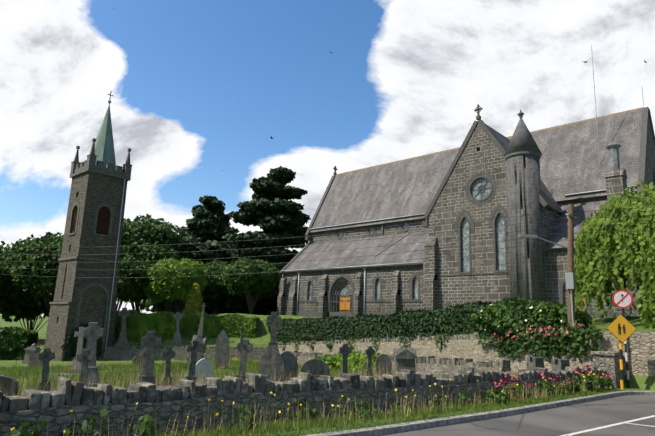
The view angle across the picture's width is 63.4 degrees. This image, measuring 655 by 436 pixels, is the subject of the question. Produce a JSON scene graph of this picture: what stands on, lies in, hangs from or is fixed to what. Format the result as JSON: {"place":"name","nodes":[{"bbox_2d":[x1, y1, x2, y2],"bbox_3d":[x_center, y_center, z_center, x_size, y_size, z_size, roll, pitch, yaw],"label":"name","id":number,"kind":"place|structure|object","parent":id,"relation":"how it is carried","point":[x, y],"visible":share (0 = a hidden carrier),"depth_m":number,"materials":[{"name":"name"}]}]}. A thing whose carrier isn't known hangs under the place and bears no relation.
{"place":"outdoors","nodes":[
{"label":"outdoors","id":0,"kind":"place"},
{"bbox_2d":[23,232,59,243],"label":"tree","id":1,"kind":"object","parent":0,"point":[50,234],"depth_m":87.48,"materials":[{"name":"green plant"}]},
{"bbox_2d":[49,138,131,358],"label":"tower stone trim","id":2,"kind":"structure","parent":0,"point":[89,163],"depth_m":50.54,"materials":[{"name":"grey stone"}]},
{"bbox_2d":[61,323,101,360],"bbox_3d":[-22.066,11.550,47.720,0.680,4.126,3.733,-8,-15,42],"label":"tower ivy","id":3,"kind":"object","parent":2,"relation":"attached to","point":[72,346],"visible":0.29,"depth_m":47.01,"materials":[{"name":"green plant"}]},
{"bbox_2d":[53,259,118,305],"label":"tower wall","id":4,"kind":"structure","parent":2,"relation":"attached to","point":[69,286],"depth_m":49.27,"materials":[{"name":"grey stone"}]},
{"bbox_2d":[61,171,127,260],"bbox_3d":[-22.778,0.086,51.941,3.940,8.410,3.940,-8,-15,42],"label":"bell tower stage","id":5,"kind":"object","parent":2,"relation":"attached to","point":[90,192],"visible":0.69,"depth_m":50.57,"materials":[{"name":"grey stone"}]},
{"bbox_2d":[71,207,109,234],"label":"louvered windows","id":6,"kind":"structure","parent":5,"relation":"attached to","point":[103,219],"depth_m":50.78,"materials":[{"name":"red wood"}]},
{"bbox_2d":[95,91,115,169],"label":"spire","id":7,"kind":"structure","parent":5,"relation":"on","point":[104,149],"depth_m":52.92,"materials":[{"name":"green metal"}]},
{"bbox_2d":[104,179,124,357],"bbox_3d":[-20.302,4.604,50.674,0.343,17.591,0.098,-14,-19,53],"label":"drainpipe","id":8,"kind":"object","parent":5,"relation":"attached to","point":[114,268],"visible":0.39,"depth_m":50.54,"materials":[{"name":"grey metal"}]},
{"bbox_2d":[0,313,654,435],"bbox_3d":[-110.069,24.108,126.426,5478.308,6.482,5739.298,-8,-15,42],"label":"ground","id":9,"kind":"structure","parent":0,"point":[637,382],"depth_m":39.25,"materials":[{"name":"green plant"}]},
{"bbox_2d":[0,241,27,295],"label":"tree","id":10,"kind":"object","parent":9,"relation":"on","point":[6,282],"visible":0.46,"depth_m":68.50,"materials":[{"name":"green plant"}]},
{"bbox_2d":[0,326,38,359],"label":"hedge","id":11,"kind":"object","parent":9,"relation":"on","point":[14,340],"depth_m":49.42,"materials":[{"name":"green plant"}]},
{"bbox_2d":[0,281,52,331],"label":"tree","id":12,"kind":"object","parent":9,"relation":"on","point":[31,304],"depth_m":74.30,"materials":[{"name":"green plant"}]},
{"bbox_2d":[40,272,54,315],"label":"tree","id":13,"kind":"object","parent":9,"relation":"on","point":[48,304],"visible":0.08,"depth_m":66.78,"materials":[{"name":"brown plant"}]},
{"bbox_2d":[0,233,63,296],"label":"broadleaf tree","id":14,"kind":"object","parent":13,"relation":"attached to","point":[44,261],"visible":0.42,"depth_m":64.11,"materials":[{"name":"green plant"}]},
{"bbox_2d":[49,373,77,390],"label":"grave kerb slabs","id":15,"kind":"structure","parent":9,"relation":"on","point":[64,374],"depth_m":24.72,"materials":[{"name":"grey stone"}]},
{"bbox_2d":[44,303,116,360],"bbox_3d":[-23.241,11.196,49.740,4.380,6.100,4.560,-8,-15,42],"label":"tower base","id":16,"kind":"object","parent":9,"relation":"on","point":[61,323],"visible":0.57,"depth_m":48.47,"materials":[{"name":"grey stone"}]},
{"bbox_2d":[116,255,153,310],"bbox_3d":[-23.979,9.679,60.056,8.777,10.955,8.888,-8,-15,42],"label":"broadleaf tree","id":17,"kind":"object","parent":9,"relation":"on","point":[129,290],"depth_m":58.54,"materials":[{"name":"green plant"}]},
{"bbox_2d":[131,299,145,311],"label":"tree","id":18,"kind":"object","parent":9,"relation":"on","point":[137,306],"depth_m":66.83,"materials":[{"name":"brown plant"}]},
{"bbox_2d":[120,214,190,266],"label":"broadleaf tree","id":19,"kind":"object","parent":18,"relation":"attached to","point":[156,236],"visible":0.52,"depth_m":65.74,"materials":[{"name":"green plant"}]},
{"bbox_2d":[140,297,168,311],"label":"tree","id":20,"kind":"object","parent":9,"relation":"on","point":[150,302],"visible":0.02,"depth_m":90.53,"materials":[{"name":"green plant"}]},
{"bbox_2d":[143,257,208,312],"bbox_3d":[-17.457,9.581,60.542,6.631,10.398,7.467,-8,-15,42],"label":"tree","id":21,"kind":"object","parent":9,"relation":"on","point":[166,282],"depth_m":59.01,"materials":[{"name":"green plant"}]},
{"bbox_2d":[105,349,266,359],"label":"graveyard west wall","id":22,"kind":"structure","parent":9,"relation":"on","point":[254,354],"depth_m":48.88,"materials":[{"name":"stone"}]},
{"bbox_2d":[106,346,267,348],"bbox_3d":[-12.470,12.044,49.226,16.251,0.802,0.505,2,-12,1],"label":"graveyard wall coping","id":23,"kind":"object","parent":22,"relation":"on","point":[175,347],"visible":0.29,"depth_m":49.04,"materials":[{"name":"grey stone"}]},
{"bbox_2d":[113,309,259,342],"bbox_3d":[-14.989,11.182,52.660,16.381,3.890,3.194,2,-12,-2],"label":"beech hedge","id":24,"kind":"object","parent":9,"relation":"on","point":[138,326],"depth_m":51.62,"materials":[{"name":"green plant"}]},
{"bbox_2d":[147,209,233,313],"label":"cedar tree","id":25,"kind":"object","parent":9,"relation":"on","point":[199,236],"depth_m":72.78,"materials":[{"name":"green plant"}]},
{"bbox_2d":[182,283,205,314],"bbox_3d":[-13.823,9.791,54.903,3.397,6.193,3.374,-8,-15,42],"label":"conical shrub","id":26,"kind":"object","parent":9,"relation":"on","point":[194,303],"visible":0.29,"depth_m":54.54,"materials":[{"name":"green plant"}]},
{"bbox_2d":[195,353,211,382],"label":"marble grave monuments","id":27,"kind":"object","parent":9,"relation":"on","point":[205,363],"visible":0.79,"depth_m":18.20,"materials":[{"name":"white stone"}]},
{"bbox_2d":[171,195,238,301],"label":"cedar tree","id":28,"kind":"object","parent":9,"relation":"on","point":[213,204],"visible":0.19,"depth_m":81.23,"materials":[{"name":"green plant"}]},
{"bbox_2d":[0,303,416,395],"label":"gravestones","id":29,"kind":"object","parent":9,"relation":"on","point":[271,360],"depth_m":17.06,"materials":[{"name":"grey stone"}]},
{"bbox_2d":[0,331,432,396],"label":"graveyard dry tufts","id":30,"kind":"object","parent":9,"relation":"on","point":[176,379],"visible":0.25,"depth_m":16.78,"materials":[{"name":"green plant"}]},
{"bbox_2d":[0,359,439,395],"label":"graveyard grass","id":31,"kind":"structure","parent":9,"relation":"on","point":[160,368],"depth_m":27.05,"materials":[{"name":"green plant"}]},
{"bbox_2d":[201,259,239,313],"bbox_3d":[-14.484,10.166,66.387,8.662,9.792,8.398,-8,-15,42],"label":"tree","id":32,"kind":"object","parent":9,"relation":"on","point":[215,287],"depth_m":63.90,"materials":[{"name":"green plant"}]},
{"bbox_2d":[220,257,281,313],"bbox_3d":[-8.815,8.974,62.349,6.827,8.914,8.042,-8,-15,42],"label":"broadleaf tree","id":33,"kind":"object","parent":9,"relation":"on","point":[240,281],"depth_m":60.88,"materials":[{"name":"green plant"}]},
{"bbox_2d":[203,166,310,314],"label":"conifer tree","id":34,"kind":"object","parent":9,"relation":"on","point":[282,217],"depth_m":70.52,"materials":[{"name":"green plant"}]},
{"bbox_2d":[7,375,601,435],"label":"tall verge grass","id":35,"kind":"structure","parent":9,"relation":"on","point":[332,413],"depth_m":9.92,"materials":[{"name":"green plant"}]},
{"bbox_2d":[0,376,609,435],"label":"roadside wall","id":36,"kind":"structure","parent":9,"relation":"on","point":[56,418],"depth_m":9.63,"materials":[{"name":"stone"}]},
{"bbox_2d":[0,365,608,412],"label":"stone wall","id":37,"kind":"structure","parent":36,"relation":"on","point":[70,392],"depth_m":10.12,"materials":[{"name":"grey stone"}]},
{"bbox_2d":[9,374,603,435],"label":"verge weeds","id":38,"kind":"object","parent":9,"relation":"on","point":[149,416],"visible":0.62,"depth_m":9.04,"materials":[{"name":"green plant"}]},
{"bbox_2d":[10,369,608,435],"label":"wildflowers","id":39,"kind":"object","parent":9,"relation":"on","point":[396,402],"visible":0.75,"depth_m":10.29,"materials":[{"name":"green plant"}]},
{"bbox_2d":[129,387,626,435],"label":"verge grass","id":40,"kind":"structure","parent":9,"relation":"on","point":[259,430],"depth_m":10.05,"materials":[{"name":"green plant"}]},
{"bbox_2d":[265,299,523,341],"bbox_3d":[0.651,8.387,40.790,2.076,3.237,38.822,7,-13,-24],"label":"yew hedge","id":41,"kind":"object","parent":9,"relation":"on","point":[423,321],"depth_m":32.64,"materials":[{"name":"green plant"}]},
{"bbox_2d":[295,356,510,376],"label":"lane wall","id":42,"kind":"structure","parent":9,"relation":"on","point":[438,370],"depth_m":23.33,"materials":[{"name":"grey stone"}]},
{"bbox_2d":[289,351,509,367],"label":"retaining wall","id":43,"kind":"structure","parent":42,"relation":"on","point":[502,363],"depth_m":22.83,"materials":[{"name":"stone"}]},
{"bbox_2d":[278,335,596,371],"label":"retaining wall","id":44,"kind":"structure","parent":9,"relation":"on","point":[473,349],"depth_m":25.40,"materials":[{"name":"stone"}]},
{"bbox_2d":[278,329,600,344],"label":"retaining wall","id":45,"kind":"structure","parent":44,"relation":"on","point":[455,337],"depth_m":30.16,"materials":[{"name":"grey stone"}]},
{"bbox_2d":[278,320,606,358],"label":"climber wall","id":46,"kind":"structure","parent":44,"relation":"attached to","point":[560,336],"depth_m":20.99,"materials":[{"name":"green plant"}]},
{"bbox_2d":[492,323,587,341],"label":"pink flowers","id":47,"kind":"object","parent":46,"relation":"attached to","point":[578,325],"visible":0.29,"depth_m":21.07,"materials":[{"name":"pink plant"}]},
{"bbox_2d":[279,104,654,316],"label":"stone trim","id":48,"kind":"structure","parent":9,"relation":"on","point":[646,114],"depth_m":44.90,"materials":[{"name":"grey stone"}]},
{"bbox_2d":[0,200,654,277],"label":"overhead wires","id":49,"kind":"object","parent":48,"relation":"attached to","point":[346,241],"visible":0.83,"depth_m":24.76,"materials":[{"name":"black metal"}]},
{"bbox_2d":[506,155,545,301],"bbox_3d":[15.402,1.852,41.141,2.575,13.300,2.575,-8,-15,42],"label":"church turret","id":50,"kind":"object","parent":9,"relation":"on","point":[527,270],"visible":0.73,"depth_m":40.40,"materials":[{"name":"stone"}]},
{"bbox_2d":[504,109,541,160],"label":"turret roof","id":51,"kind":"structure","parent":50,"relation":"on","point":[522,142],"depth_m":41.87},
{"bbox_2d":[467,296,592,338],"bbox_3d":[8.725,4.624,23.487,5.376,2.370,3.128,-8,-15,42],"label":"elder bush","id":52,"kind":"object","parent":9,"relation":"on","point":[495,315],"depth_m":22.58,"materials":[{"name":"green plant"}]},
{"bbox_2d":[527,357,569,370],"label":"lane gate piers","id":53,"kind":"structure","parent":9,"relation":"on","point":[556,364],"depth_m":19.82,"materials":[{"name":"stone"}]},
{"bbox_2d":[493,365,613,399],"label":"flowers","id":54,"kind":"object","parent":9,"relation":"on","point":[575,380],"depth_m":15.48,"materials":[{"name":"plant"}]},
{"bbox_2d":[565,209,577,325],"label":"telegraph pole fittings","id":55,"kind":"object","parent":9,"relation":"on","point":[570,280],"visible":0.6,"depth_m":21.12,"materials":[{"name":"grey metal"}]},
{"bbox_2d":[518,234,566,247],"bbox_3d":[8.834,0.964,21.725,1.985,0.488,0.260,3,-12,-2],"label":"street lamp arm","id":56,"kind":"object","parent":55,"relation":"attached to","point":[527,236],"visible":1,"depth_m":21.67},
{"bbox_2d":[566,180,654,325],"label":"willow tree","id":57,"kind":"object","parent":9,"relation":"on","point":[608,257],"visible":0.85,"depth_m":22.83,"materials":[{"name":"green plant"}]},
{"bbox_2d":[607,314,635,389],"bbox_3d":[9.877,4.486,17.761,0.933,2.467,0.174,0,-12,10],"label":"pedestrian warning sign","id":58,"kind":"object","parent":9,"relation":"on","point":[621,320],"visible":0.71,"depth_m":17.81,"materials":[{"name":"yellow metal"}]},
{"bbox_2d":[639,228,654,330],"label":"willow tree","id":59,"kind":"object","parent":9,"relation":"on","point":[650,304],"visible":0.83,"depth_m":20.52,"materials":[{"name":"green plant"}]},
{"bbox_2d":[0,0,654,316],"label":"sky","id":60,"kind":"structure","parent":0,"point":[200,89],"materials":[{"name":"blue"}]},
{"bbox_2d":[283,265,422,312],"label":"church aisle walls","id":61,"kind":"structure","parent":0,"point":[406,275],"depth_m":51.68,"materials":[{"name":"grey stone"}]},
{"bbox_2d":[277,235,437,317],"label":"buttresses","id":62,"kind":"structure","parent":61,"relation":"attached to","point":[430,290],"depth_m":49.22,"materials":[{"name":"grey stone"}]},
{"bbox_2d":[282,185,636,315],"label":"church pipes","id":63,"kind":"object","parent":61,"relation":"attached to","point":[401,263],"visible":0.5,"depth_m":53.33,"materials":[{"name":"grey metal"}]},
{"bbox_2d":[284,272,638,317],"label":"church plinth trim","id":64,"kind":"structure","parent":61,"relation":"attached to","point":[315,314],"depth_m":51.19,"materials":[{"name":"grey stone"}]},
{"bbox_2d":[339,297,584,311],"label":"church doors","id":65,"kind":"structure","parent":61,"relation":"in","point":[344,306],"depth_m":54.03,"materials":[{"name":"orange wood"}]},
{"bbox_2d":[313,350,392,370],"bbox_3d":[2.547,7.984,28.439,9.347,1.721,1.799,-8,-15,42],"label":"bush","id":66,"kind":"object","parent":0,"point":[354,357],"visible":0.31,"depth_m":29.14,"materials":[{"name":"green plant"}]},
{"bbox_2d":[288,178,505,299],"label":"church windows","id":67,"kind":"structure","parent":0,"point":[501,264],"depth_m":44.45,"materials":[{"name":"grey glass"}]},
{"bbox_2d":[309,118,654,309],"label":"church nave walls","id":68,"kind":"structure","parent":0,"point":[415,225],"depth_m":55.36,"materials":[{"name":"grey stone"}]},
{"bbox_2d":[284,187,636,275],"bbox_3d":[9.458,2.053,50.368,35.000,5.930,4.330,-8,-15,42],"label":"church corbel table","id":69,"kind":"object","parent":68,"relation":"attached to","point":[402,267],"visible":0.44,"depth_m":54.16,"materials":[{"name":"grey stone"}]},
{"bbox_2d":[283,109,641,272],"bbox_3d":[12.289,-1.220,53.975,35.460,13.414,13.496,-8,-15,42],"label":"church roof","id":70,"kind":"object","parent":68,"relation":"on","point":[569,160],"visible":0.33,"depth_m":53.09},
{"bbox_2d":[374,233,410,256],"bbox_3d":[6.582,2.739,53.602,0.129,2.837,3.917,-45,-48,75],"label":"church roof flashing","id":71,"kind":"object","parent":70,"relation":"on","point":[393,244],"visible":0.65,"depth_m":53.60,"materials":[{"name":"grey metal"}]},
{"bbox_2d":[336,107,642,175],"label":"church ridge tiles","id":72,"kind":"object","parent":70,"relation":"on","point":[591,119],"visible":0.27,"depth_m":51.18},
{"bbox_2d":[604,168,627,203],"bbox_3d":[20.904,-0.587,38.104,1.240,5.850,1.240,-8,-15,42],"label":"chimney","id":73,"kind":"object","parent":70,"relation":"on","point":[616,182],"visible":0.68,"depth_m":38.11,"materials":[{"name":"grey stone"}]},
{"bbox_2d":[606,142,620,170],"bbox_3d":[21.042,-4.455,38.892,1.000,2.150,1.000,-8,-15,42],"label":"chimney pot","id":74,"kind":"object","parent":73,"relation":"on","point":[613,148],"visible":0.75,"depth_m":38.66,"materials":[{"name":"grey ceramic"}]},
{"bbox_2d":[590,45,643,164],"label":"church aerials","id":75,"kind":"object","parent":70,"relation":"attached to","point":[595,106],"visible":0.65,"depth_m":45.29,"materials":[{"name":"grey metal"}]},
{"bbox_2d":[429,123,558,308],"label":"church transept walls","id":76,"kind":"structure","parent":0,"point":[481,152],"depth_m":44.23,"materials":[{"name":"grey stone"}]},
{"bbox_2d":[379,395,654,435],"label":"road","id":77,"kind":"structure","parent":0,"point":[564,420],"depth_m":11.10,"materials":[{"name":"grey asphalt"}]},
{"bbox_2d":[303,391,654,435],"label":"kerb","id":78,"kind":"structure","parent":77,"relation":"on","point":[400,427],"depth_m":10.85,"materials":[{"name":"concrete"}]},
{"bbox_2d":[561,415,654,435],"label":"road markings","id":79,"kind":"object","parent":77,"relation":"on","point":[627,422],"visible":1,"depth_m":10.99,"materials":[{"name":"white paint"}]},
{"bbox_2d":[567,204,574,326],"bbox_3d":[9.857,2.156,21.462,0.510,5.535,0.297,-8,-15,42],"label":"telegraph pole","id":80,"kind":"object","parent":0,"point":[570,260],"visible":0.75,"depth_m":21.51,"materials":[{"name":"brown wood"}]},
{"bbox_2d":[546,203,643,314],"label":"church aisle walls","id":81,"kind":"structure","parent":0,"point":[556,265],"depth_m":39.67,"materials":[{"name":"grey stone"}]},
{"bbox_2d":[590,351,620,388],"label":"stone gate pillar","id":82,"kind":"structure","parent":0,"point":[608,361],"depth_m":18.10,"materials":[{"name":"grey stone"}]},
{"bbox_2d":[606,290,636,387],"bbox_3d":[10.106,4.090,18.018,0.823,3.360,1.206,-8,-15,42],"label":"no-turn sign","id":83,"kind":"object","parent":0,"point":[621,357],"depth_m":18.59,"materials":[{"name":"metal"}]},
{"bbox_2d":[597,331,654,375],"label":"retaining wall","id":84,"kind":"structure","parent":0,"point":[641,352],"depth_m":18.25,"materials":[{"name":"beige stone"}]}
]}

